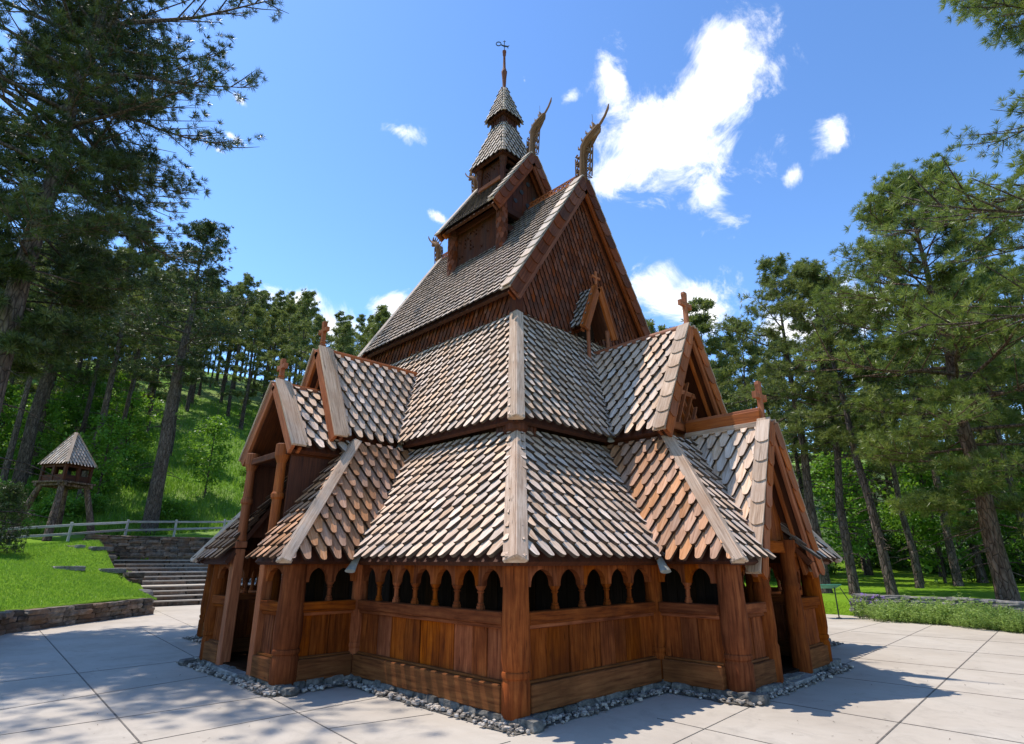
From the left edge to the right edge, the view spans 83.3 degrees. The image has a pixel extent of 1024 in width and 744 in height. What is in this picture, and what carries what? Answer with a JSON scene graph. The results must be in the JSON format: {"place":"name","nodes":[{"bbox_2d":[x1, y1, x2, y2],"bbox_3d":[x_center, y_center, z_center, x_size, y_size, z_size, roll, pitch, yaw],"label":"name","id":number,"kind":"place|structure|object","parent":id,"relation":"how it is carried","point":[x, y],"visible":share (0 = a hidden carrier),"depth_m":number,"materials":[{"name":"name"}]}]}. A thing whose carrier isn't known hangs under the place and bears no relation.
{"place":"outdoors","nodes":[
{"label":"outdoors","id":0,"kind":"place"},
{"bbox_2d":[0,605,1023,743],"bbox_3d":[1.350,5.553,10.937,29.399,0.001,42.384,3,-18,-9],"label":"pavement","id":1,"kind":"structure","parent":0,"point":[129,643],"depth_m":7.86,"materials":[{"name":"concrete"}]},
{"bbox_2d":[0,598,154,634],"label":"stone wall","id":2,"kind":"structure","parent":1,"relation":"on","point":[14,621],"depth_m":17.70,"materials":[{"name":"stone"}]},
{"bbox_2d":[178,40,842,733],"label":"stave church","id":3,"kind":"structure","parent":1,"relation":"on","point":[514,462],"depth_m":10.24,"materials":[{"name":"brown wood"}]},
{"bbox_2d":[367,569,391,601],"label":"wall","id":4,"kind":"structure","parent":3,"relation":"in","point":[372,586],"depth_m":11.65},
{"bbox_2d":[631,569,665,645],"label":"wall","id":5,"kind":"structure","parent":3,"relation":"in","point":[638,587],"depth_m":11.31,"materials":[{"name":"wood"}]},
{"bbox_2d":[176,636,853,735],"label":"gravel","id":6,"kind":"structure","parent":1,"relation":"on","point":[591,710],"depth_m":8.27,"materials":[{"name":"grey gravel"}]},
{"bbox_2d":[214,665,245,678],"bbox_3d":[-4.706,5.121,9.846,0.423,0.100,1.170,17,-25,-42],"label":"doorstep","id":7,"kind":"object","parent":6,"relation":"on","point":[235,673],"visible":0.45,"depth_m":9.64,"materials":[{"name":"stone"}]},
{"bbox_2d":[788,673,816,684],"bbox_3d":[4.553,4.959,9.291,1.007,0.081,0.418,17,-25,-42],"label":"doorstep","id":8,"kind":"object","parent":6,"relation":"on","point":[806,677],"visible":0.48,"depth_m":9.15,"materials":[{"name":"stone"}]},
{"bbox_2d":[849,593,886,618],"bbox_3d":[12.264,8.040,19.776,1.308,0.817,1.204,17,-25,-42],"label":"perennial plant","id":9,"kind":"object","parent":1,"relation":"on","point":[861,613],"visible":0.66,"depth_m":19.75,"materials":[{"name":"green plant"}]},
{"bbox_2d":[866,601,906,622],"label":"perennial plant","id":10,"kind":"object","parent":1,"relation":"on","point":[880,615],"visible":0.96,"depth_m":18.66,"materials":[{"name":"plant"}]},
{"bbox_2d":[883,594,945,621],"bbox_3d":[13.223,7.769,18.942,1.588,0.809,1.754,13,-22,-34],"label":"perennial plant","id":11,"kind":"object","parent":1,"relation":"on","point":[905,601],"visible":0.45,"depth_m":18.77,"materials":[{"name":"plant"}]},
{"bbox_2d":[909,609,943,624],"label":"perennial plant","id":12,"kind":"object","parent":1,"relation":"on","point":[922,618],"visible":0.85,"depth_m":17.92,"materials":[{"name":"plant"}]},
{"bbox_2d":[849,594,1023,617],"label":"stone wall","id":13,"kind":"structure","parent":1,"relation":"on","point":[1018,605],"depth_m":19.04,"materials":[{"name":"stone"}]},
{"bbox_2d":[924,592,978,624],"bbox_3d":[13.884,7.440,18.165,1.465,0.950,1.523,-11,-21,30],"label":"perennial plant","id":14,"kind":"object","parent":1,"relation":"on","point":[953,606],"visible":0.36,"depth_m":17.97,"materials":[{"name":"plant"}]},
{"bbox_2d":[954,611,989,629],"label":"perennial plant","id":15,"kind":"object","parent":1,"relation":"on","point":[969,624],"visible":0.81,"depth_m":16.78,"materials":[{"name":"plant"}]},
{"bbox_2d":[963,605,1023,629],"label":"perennial plant","id":16,"kind":"object","parent":1,"relation":"on","point":[980,615],"visible":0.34,"depth_m":16.62,"materials":[{"name":"plant"}]},
{"bbox_2d":[995,610,1023,633],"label":"perennial plant","id":17,"kind":"object","parent":1,"relation":"on","point":[1005,622],"visible":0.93,"depth_m":15.80,"materials":[{"name":"plant"}]},
{"bbox_2d":[0,362,1023,615],"bbox_3d":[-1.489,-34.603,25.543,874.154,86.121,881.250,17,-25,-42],"label":"ground","id":18,"kind":"structure","parent":0,"point":[906,584],"depth_m":34.90,"materials":[{"name":"green plant"}]},
{"bbox_2d":[0,480,41,552],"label":"fir sapling","id":19,"kind":"object","parent":18,"relation":"on","point":[12,493],"visible":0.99,"depth_m":24.63,"materials":[{"name":"green plant"}]},
{"bbox_2d":[0,378,46,461],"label":"broadleaf tree","id":20,"kind":"object","parent":18,"relation":"on","point":[12,393],"visible":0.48,"depth_m":41.48,"materials":[{"name":"green plant"}]},
{"bbox_2d":[21,484,48,502],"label":"bush","id":21,"kind":"object","parent":18,"relation":"on","point":[40,494],"visible":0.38,"depth_m":35.89,"materials":[{"name":"green plant"}]},
{"bbox_2d":[0,387,71,472],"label":"broadleaf tree","id":22,"kind":"object","parent":18,"relation":"on","point":[53,405],"visible":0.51,"depth_m":40.56,"materials":[{"name":"green plant"}]},
{"bbox_2d":[0,241,88,491],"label":"pine tree","id":23,"kind":"object","parent":18,"relation":"on","point":[12,442],"visible":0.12,"depth_m":37.01,"materials":[{"name":"green plant"}]},
{"bbox_2d":[13,303,86,402],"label":"pine tree","id":24,"kind":"object","parent":18,"relation":"on","point":[33,387],"visible":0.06,"depth_m":48.26,"materials":[{"name":"green plant"}]},
{"bbox_2d":[10,386,90,453],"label":"broadleaf tree","id":25,"kind":"object","parent":18,"relation":"on","point":[66,401],"visible":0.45,"depth_m":46.47,"materials":[{"name":"green plant"}]},
{"bbox_2d":[6,427,97,540],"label":"bell tower","id":26,"kind":"structure","parent":18,"relation":"on","point":[69,455],"depth_m":30.82,"materials":[{"name":"wood"},{"name":"wood shingles"}]},
{"bbox_2d":[26,494,92,521],"bbox_3d":[-26.707,8.016,34.139,3.116,1.679,3.594,-6,-19,16],"label":"bush","id":27,"kind":"object","parent":18,"relation":"on","point":[69,510],"visible":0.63,"depth_m":33.55,"materials":[{"name":"green plant"}]},
{"bbox_2d":[19,256,102,480],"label":"pine tree","id":28,"kind":"object","parent":18,"relation":"on","point":[40,429],"visible":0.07,"depth_m":40.94,"materials":[{"name":"green plant"}]},
{"bbox_2d":[11,220,142,488],"bbox_3d":[-31.056,-1.643,39.483,9.558,21.442,9.550,-5,-19,15],"label":"pine tree","id":29,"kind":"object","parent":18,"relation":"on","point":[26,449],"visible":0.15,"depth_m":37.77,"materials":[{"name":"green plant"}]},
{"bbox_2d":[0,539,156,609],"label":"lawn grass","id":30,"kind":"structure","parent":18,"relation":"on","point":[112,587],"depth_m":22.00,"materials":[{"name":"green plant"}]},
{"bbox_2d":[54,362,110,440],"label":"broadleaf tree","id":31,"kind":"object","parent":18,"relation":"on","point":[99,386],"visible":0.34,"depth_m":49.97,"materials":[{"name":"green plant"}]},
{"bbox_2d":[59,279,112,440],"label":"pine tree","id":32,"kind":"object","parent":18,"relation":"on","point":[79,364],"visible":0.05,"depth_m":52.27,"materials":[{"name":"green plant"}]},
{"bbox_2d":[0,0,185,488],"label":"pine tree","id":33,"kind":"object","parent":18,"relation":"on","point":[100,136],"visible":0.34,"depth_m":19.05,"materials":[{"name":"green plant"}]},
{"bbox_2d":[74,493,113,513],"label":"bush","id":34,"kind":"object","parent":18,"relation":"on","point":[100,501],"visible":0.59,"depth_m":35.88,"materials":[{"name":"green plant"}]},
{"bbox_2d":[57,403,145,499],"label":"broadleaf tree","id":35,"kind":"object","parent":18,"relation":"on","point":[109,439],"visible":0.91,"depth_m":37.35,"materials":[{"name":"green plant"}]},
{"bbox_2d":[75,465,127,492],"bbox_3d":[-27.994,7.171,39.273,3.316,2.112,3.464,11,-21,-30],"label":"bush","id":36,"kind":"object","parent":18,"relation":"on","point":[106,475],"visible":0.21,"depth_m":39.14,"materials":[{"name":"green plant"}]},
{"bbox_2d":[70,246,137,439],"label":"pine tree","id":37,"kind":"object","parent":18,"relation":"on","point":[88,405],"visible":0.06,"depth_m":46.92,"materials":[{"name":"green plant"}]},
{"bbox_2d":[0,519,230,541],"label":"rail fence","id":38,"kind":"object","parent":18,"relation":"on","point":[125,530],"visible":0.6,"depth_m":30.85,"materials":[{"name":"grey wood"}]},
{"bbox_2d":[88,371,142,423],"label":"broadleaf tree","id":39,"kind":"object","parent":18,"relation":"on","point":[122,377],"visible":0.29,"depth_m":52.52,"materials":[{"name":"green plant"}]},
{"bbox_2d":[101,440,150,468],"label":"bush","id":40,"kind":"object","parent":18,"relation":"on","point":[136,457],"visible":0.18,"depth_m":44.13,"materials":[{"name":"green plant"}]},
{"bbox_2d":[0,388,257,535],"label":"grassy hillside","id":41,"kind":"structure","parent":18,"relation":"on","point":[125,509],"depth_m":41.23,"materials":[{"name":"green plant"}]},
{"bbox_2d":[76,218,182,498],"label":"pine tree","id":42,"kind":"object","parent":18,"relation":"on","point":[117,355],"visible":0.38,"depth_m":40.66,"materials":[{"name":"green plant"}]},
{"bbox_2d":[110,460,150,481],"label":"bush","id":43,"kind":"object","parent":18,"relation":"on","point":[129,465],"visible":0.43,"depth_m":41.46,"materials":[{"name":"green plant"}]},
{"bbox_2d":[118,572,144,582],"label":"stone wall","id":44,"kind":"structure","parent":18,"relation":"on","point":[134,577],"depth_m":25.27,"materials":[{"name":"stone"}]},
{"bbox_2d":[86,385,182,451],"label":"broadleaf tree","id":45,"kind":"object","parent":18,"relation":"on","point":[138,401],"visible":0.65,"depth_m":46.70,"materials":[{"name":"green plant"}]},
{"bbox_2d":[0,0,288,526],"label":"pine tree","id":46,"kind":"object","parent":18,"relation":"on","point":[16,327],"visible":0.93,"depth_m":17.66,"materials":[{"name":"green plant"}]},
{"bbox_2d":[120,288,173,437],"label":"pine tree","id":47,"kind":"object","parent":18,"relation":"on","point":[134,347],"visible":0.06,"depth_m":53.33,"materials":[{"name":"green plant"}]},
{"bbox_2d":[111,249,188,463],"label":"pine tree","id":48,"kind":"object","parent":18,"relation":"on","point":[132,380],"visible":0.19,"depth_m":44.71,"materials":[{"name":"green plant"}]},
{"bbox_2d":[120,272,199,433],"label":"pine tree","id":49,"kind":"object","parent":18,"relation":"on","point":[153,393],"visible":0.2,"depth_m":56.77,"materials":[{"name":"green plant"}]},
{"bbox_2d":[139,495,194,523],"bbox_3d":[-22.165,8.822,37.142,3.184,1.836,3.305,17,-25,-42],"label":"bush","id":50,"kind":"object","parent":18,"relation":"on","point":[170,507],"visible":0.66,"depth_m":36.86,"materials":[{"name":"green plant"}]},
{"bbox_2d":[86,217,264,534],"bbox_3d":[-22.398,-0.611,37.307,9.948,22.430,9.539,17,-25,-42],"label":"pine tree","id":51,"kind":"object","parent":18,"relation":"on","point":[204,232],"visible":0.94,"depth_m":37.67,"materials":[{"name":"green plant"}]},
{"bbox_2d":[161,293,210,455],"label":"pine tree","id":52,"kind":"object","parent":18,"relation":"on","point":[199,312],"visible":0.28,"depth_m":52.62,"materials":[{"name":"green plant"}]},
{"bbox_2d":[164,274,226,403],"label":"pine tree","id":53,"kind":"object","parent":18,"relation":"on","point":[216,371],"visible":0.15,"depth_m":75.86,"materials":[{"name":"green plant"}]},
{"bbox_2d":[113,556,281,606],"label":"stone stairs","id":54,"kind":"structure","parent":18,"relation":"on","point":[173,581],"depth_m":28.71,"materials":[{"name":"stone"}]},
{"bbox_2d":[83,534,211,556],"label":"stone wall","id":55,"kind":"structure","parent":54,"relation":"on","point":[150,546],"depth_m":31.02,"materials":[{"name":"stone"}]},
{"bbox_2d":[185,276,224,411],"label":"pine tree","id":56,"kind":"object","parent":18,"relation":"on","point":[215,351],"visible":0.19,"depth_m":71.78,"materials":[{"name":"green plant"}]},
{"bbox_2d":[178,409,245,497],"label":"broadleaf tree","id":57,"kind":"object","parent":18,"relation":"on","point":[219,426],"visible":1,"depth_m":42.42,"materials":[{"name":"green plant"}]},
{"bbox_2d":[208,284,240,380],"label":"pine tree","id":58,"kind":"object","parent":18,"relation":"on","point":[230,288],"visible":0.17,"depth_m":91.75,"materials":[{"name":"green plant"}]},
{"bbox_2d":[209,303,243,394],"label":"pine tree","id":59,"kind":"object","parent":18,"relation":"on","point":[222,358],"visible":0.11,"depth_m":83.75,"materials":[{"name":"green plant"}]},
{"bbox_2d":[216,282,252,402],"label":"pine tree","id":60,"kind":"object","parent":18,"relation":"on","point":[227,369],"visible":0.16,"depth_m":79.79,"materials":[{"name":"green plant"}]},
{"bbox_2d":[211,272,266,416],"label":"pine tree","id":61,"kind":"object","parent":18,"relation":"on","point":[248,282],"visible":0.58,"depth_m":74.96,"materials":[{"name":"green plant"}]},
{"bbox_2d":[220,304,257,395],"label":"pine tree","id":62,"kind":"object","parent":18,"relation":"on","point":[234,320],"visible":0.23,"depth_m":77.54,"materials":[{"name":"green plant"}]},
{"bbox_2d":[214,303,278,429],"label":"pine tree","id":63,"kind":"object","parent":18,"relation":"on","point":[258,312],"visible":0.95,"depth_m":69.22,"materials":[{"name":"green plant"}]},
{"bbox_2d":[247,290,271,400],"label":"pine tree","id":64,"kind":"object","parent":18,"relation":"on","point":[262,300],"visible":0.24,"depth_m":87.42,"materials":[{"name":"green plant"}]},
{"bbox_2d":[247,307,285,403],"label":"pine tree","id":65,"kind":"object","parent":18,"relation":"on","point":[272,330],"visible":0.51,"depth_m":79.95,"materials":[{"name":"green plant"}]},
{"bbox_2d":[257,289,289,381],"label":"pine tree","id":66,"kind":"object","parent":18,"relation":"on","point":[280,303],"visible":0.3,"depth_m":86.27,"materials":[{"name":"green plant"}]},
{"bbox_2d":[255,299,305,393],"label":"pine tree","id":67,"kind":"object","parent":18,"relation":"on","point":[290,307],"visible":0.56,"depth_m":75.27,"materials":[{"name":"green plant"}]},
{"bbox_2d":[259,288,338,384],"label":"pine tree","id":68,"kind":"object","parent":18,"relation":"on","point":[308,299],"visible":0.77,"depth_m":51.71,"materials":[{"name":"green plant"}]},
{"bbox_2d":[296,313,328,376],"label":"pine tree","id":69,"kind":"object","parent":18,"relation":"on","point":[318,318],"visible":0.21,"depth_m":76.89,"materials":[{"name":"green plant"}]},
{"bbox_2d":[329,311,357,352],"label":"pine tree","id":70,"kind":"object","parent":18,"relation":"on","point":[339,318],"visible":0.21,"depth_m":89.80,"materials":[{"name":"green plant"}]},
{"bbox_2d":[330,321,357,355],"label":"pine tree","id":71,"kind":"object","parent":18,"relation":"on","point":[345,338],"visible":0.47,"depth_m":63.25,"materials":[{"name":"green plant"}]},
{"bbox_2d":[351,314,365,353],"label":"pine tree","id":72,"kind":"object","parent":18,"relation":"on","point":[360,319],"visible":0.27,"depth_m":114.14,"materials":[{"name":"green plant"}]},
{"bbox_2d":[350,304,390,352],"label":"pine tree","id":73,"kind":"object","parent":18,"relation":"on","point":[382,316],"visible":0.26,"depth_m":52.93,"materials":[{"name":"green plant"}]},
{"bbox_2d":[680,296,756,412],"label":"pine tree","id":74,"kind":"object","parent":18,"relation":"on","point":[701,322],"visible":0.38,"depth_m":38.91,"materials":[{"name":"green plant"}]},
{"bbox_2d":[708,334,753,410],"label":"pine tree","id":75,"kind":"object","parent":18,"relation":"on","point":[720,353],"visible":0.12,"depth_m":44.38,"materials":[{"name":"green plant"}]},
{"bbox_2d":[717,316,809,441],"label":"pine tree","id":76,"kind":"object","parent":18,"relation":"on","point":[731,348],"visible":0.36,"depth_m":40.67,"materials":[{"name":"green plant"}]},
{"bbox_2d":[742,342,800,442],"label":"pine tree","id":77,"kind":"object","parent":18,"relation":"on","point":[761,349],"visible":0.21,"depth_m":44.44,"materials":[{"name":"green plant"}]},
{"bbox_2d":[709,252,858,592],"bbox_3d":[14.193,2.132,29.289,7.790,17.829,8.685,7,-20,-21],"label":"pine tree","id":78,"kind":"object","parent":18,"relation":"on","point":[779,269],"visible":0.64,"depth_m":28.97,"materials":[{"name":"green plant"}]},
{"bbox_2d":[765,337,833,507],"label":"pine tree","id":79,"kind":"object","parent":18,"relation":"on","point":[797,462],"visible":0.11,"depth_m":47.71,"materials":[{"name":"green plant"}]},
{"bbox_2d":[737,257,903,594],"bbox_3d":[14.782,2.038,27.250,7.664,16.663,5.393,-8,-20,23],"label":"pine tree","id":80,"kind":"object","parent":18,"relation":"on","point":[852,576],"visible":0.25,"depth_m":26.60,"materials":[{"name":"green plant"}]},
{"bbox_2d":[802,451,884,563],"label":"broadleaf tree","id":81,"kind":"object","parent":18,"relation":"on","point":[829,473],"visible":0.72,"depth_m":32.19,"materials":[{"name":"green plant"}]},
{"bbox_2d":[794,318,894,575],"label":"pine tree","id":82,"kind":"object","parent":18,"relation":"on","point":[867,568],"visible":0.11,"depth_m":39.53,"materials":[{"name":"green plant"}]},
{"bbox_2d":[761,259,937,594],"bbox_3d":[14.801,1.714,24.770,6.502,15.660,6.544,2,-18,-6],"label":"pine tree","id":83,"kind":"object","parent":18,"relation":"on","point":[800,270],"visible":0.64,"depth_m":24.87,"materials":[{"name":"green plant"}]},
{"bbox_2d":[838,534,909,568],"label":"bush","id":84,"kind":"object","parent":18,"relation":"on","point":[874,560],"visible":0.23,"depth_m":43.31,"materials":[{"name":"green plant"}]},
{"bbox_2d":[856,383,910,567],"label":"pine tree","id":85,"kind":"object","parent":18,"relation":"on","point":[888,483],"visible":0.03,"depth_m":45.38,"materials":[{"name":"green plant"}]},
{"bbox_2d":[829,292,943,587],"bbox_3d":[20.262,3.201,30.666,6.878,16.391,6.571,-6,-19,18],"label":"pine tree","id":86,"kind":"object","parent":18,"relation":"on","point":[917,574],"visible":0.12,"depth_m":29.55,"materials":[{"name":"green plant"}]},
{"bbox_2d":[775,143,1023,600],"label":"pine tree","id":87,"kind":"object","parent":18,"relation":"on","point":[960,417],"visible":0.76,"depth_m":20.84,"materials":[{"name":"green plant"}]},
{"bbox_2d":[867,491,933,569],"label":"broadleaf tree","id":88,"kind":"object","parent":18,"relation":"on","point":[899,547],"visible":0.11,"depth_m":42.38,"materials":[{"name":"green plant"}]},
{"bbox_2d":[873,349,953,576],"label":"pine tree","id":89,"kind":"object","parent":18,"relation":"on","point":[939,571],"visible":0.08,"depth_m":38.56,"materials":[{"name":"green plant"}]},
{"bbox_2d":[876,486,954,583],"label":"broadleaf tree","id":90,"kind":"object","parent":18,"relation":"on","point":[915,518],"visible":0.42,"depth_m":31.51,"materials":[{"name":"green plant"}]},
{"bbox_2d":[857,257,988,585],"bbox_3d":[23.480,2.274,32.668,6.585,19.425,7.331,-11,-21,31],"label":"pine tree","id":91,"kind":"object","parent":18,"relation":"on","point":[957,579],"visible":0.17,"depth_m":31.05,"materials":[{"name":"green plant"}]},
{"bbox_2d":[870,450,979,582],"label":"broadleaf tree","id":92,"kind":"object","parent":18,"relation":"on","point":[906,477],"visible":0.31,"depth_m":32.62,"materials":[{"name":"green plant"}]},
{"bbox_2d":[843,0,1023,345],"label":"pine tree","id":93,"kind":"object","parent":18,"relation":"on","point":[978,203],"visible":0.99,"depth_m":16.54,"materials":[{"name":"green plant"}]},
{"bbox_2d":[905,548,970,574],"bbox_3d":[29.004,12.777,38.974,3.988,1.798,3.322,2,-18,-5],"label":"bush","id":94,"kind":"object","parent":18,"relation":"on","point":[947,566],"visible":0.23,"depth_m":38.88,"materials":[{"name":"green plant"}]},
{"bbox_2d":[885,295,1015,582],"bbox_3d":[25.980,3.497,34.802,7.122,18.220,6.649,14,-23,-37],"label":"pine tree","id":95,"kind":"object","parent":18,"relation":"on","point":[980,571],"visible":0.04,"depth_m":32.65,"materials":[{"name":"green plant"}]},
{"bbox_2d":[919,262,1023,540],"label":"pine tree","id":96,"kind":"object","parent":18,"relation":"on","point":[1017,397],"visible":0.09,"depth_m":29.34,"materials":[{"name":"green plant"}]},
{"bbox_2d":[926,440,1023,576],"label":"broadleaf tree","id":97,"kind":"object","parent":18,"relation":"on","point":[1000,520],"visible":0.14,"depth_m":32.19,"materials":[{"name":"green plant"}]},
{"bbox_2d":[926,321,1023,578],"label":"pine tree","id":98,"kind":"object","parent":18,"relation":"on","point":[988,432],"visible":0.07,"depth_m":36.11,"materials":[{"name":"green plant"}]},
{"bbox_2d":[957,540,1020,579],"bbox_3d":[29.020,11.578,35.712,3.748,2.427,4.018,0,-18,-1],"label":"bush","id":99,"kind":"object","parent":18,"relation":"on","point":[966,565],"visible":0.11,"depth_m":35.65,"materials":[{"name":"green plant"}]},
{"bbox_2d":[961,257,1023,422],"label":"pine tree","id":100,"kind":"object","parent":18,"relation":"on","point":[1014,301],"visible":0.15,"depth_m":32.24,"materials":[{"name":"green plant"}]},
{"bbox_2d":[962,549,1023,582],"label":"bush","id":101,"kind":"object","parent":18,"relation":"on","point":[983,556],"visible":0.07,"depth_m":32.13,"materials":[{"name":"green plant"}]},
{"bbox_2d":[976,345,1023,482],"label":"pine tree","id":102,"kind":"object","parent":18,"relation":"on","point":[1009,441],"visible":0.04,"depth_m":37.54,"materials":[{"name":"green plant"}]},
{"bbox_2d":[990,253,1023,456],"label":"pine tree","id":103,"kind":"object","parent":18,"relation":"on","point":[1004,262],"visible":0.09,"depth_m":35.77,"materials":[{"name":"green plant"}]},
{"bbox_2d":[997,477,1023,556],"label":"broadleaf tree","id":104,"kind":"object","parent":18,"relation":"on","point":[1015,519],"visible":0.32,"depth_m":30.60,"materials":[{"name":"green plant"}]},
{"bbox_2d":[0,0,1023,452],"label":"sky","id":105,"kind":"structure","parent":0,"point":[734,133],"materials":[{"name":"blue"}]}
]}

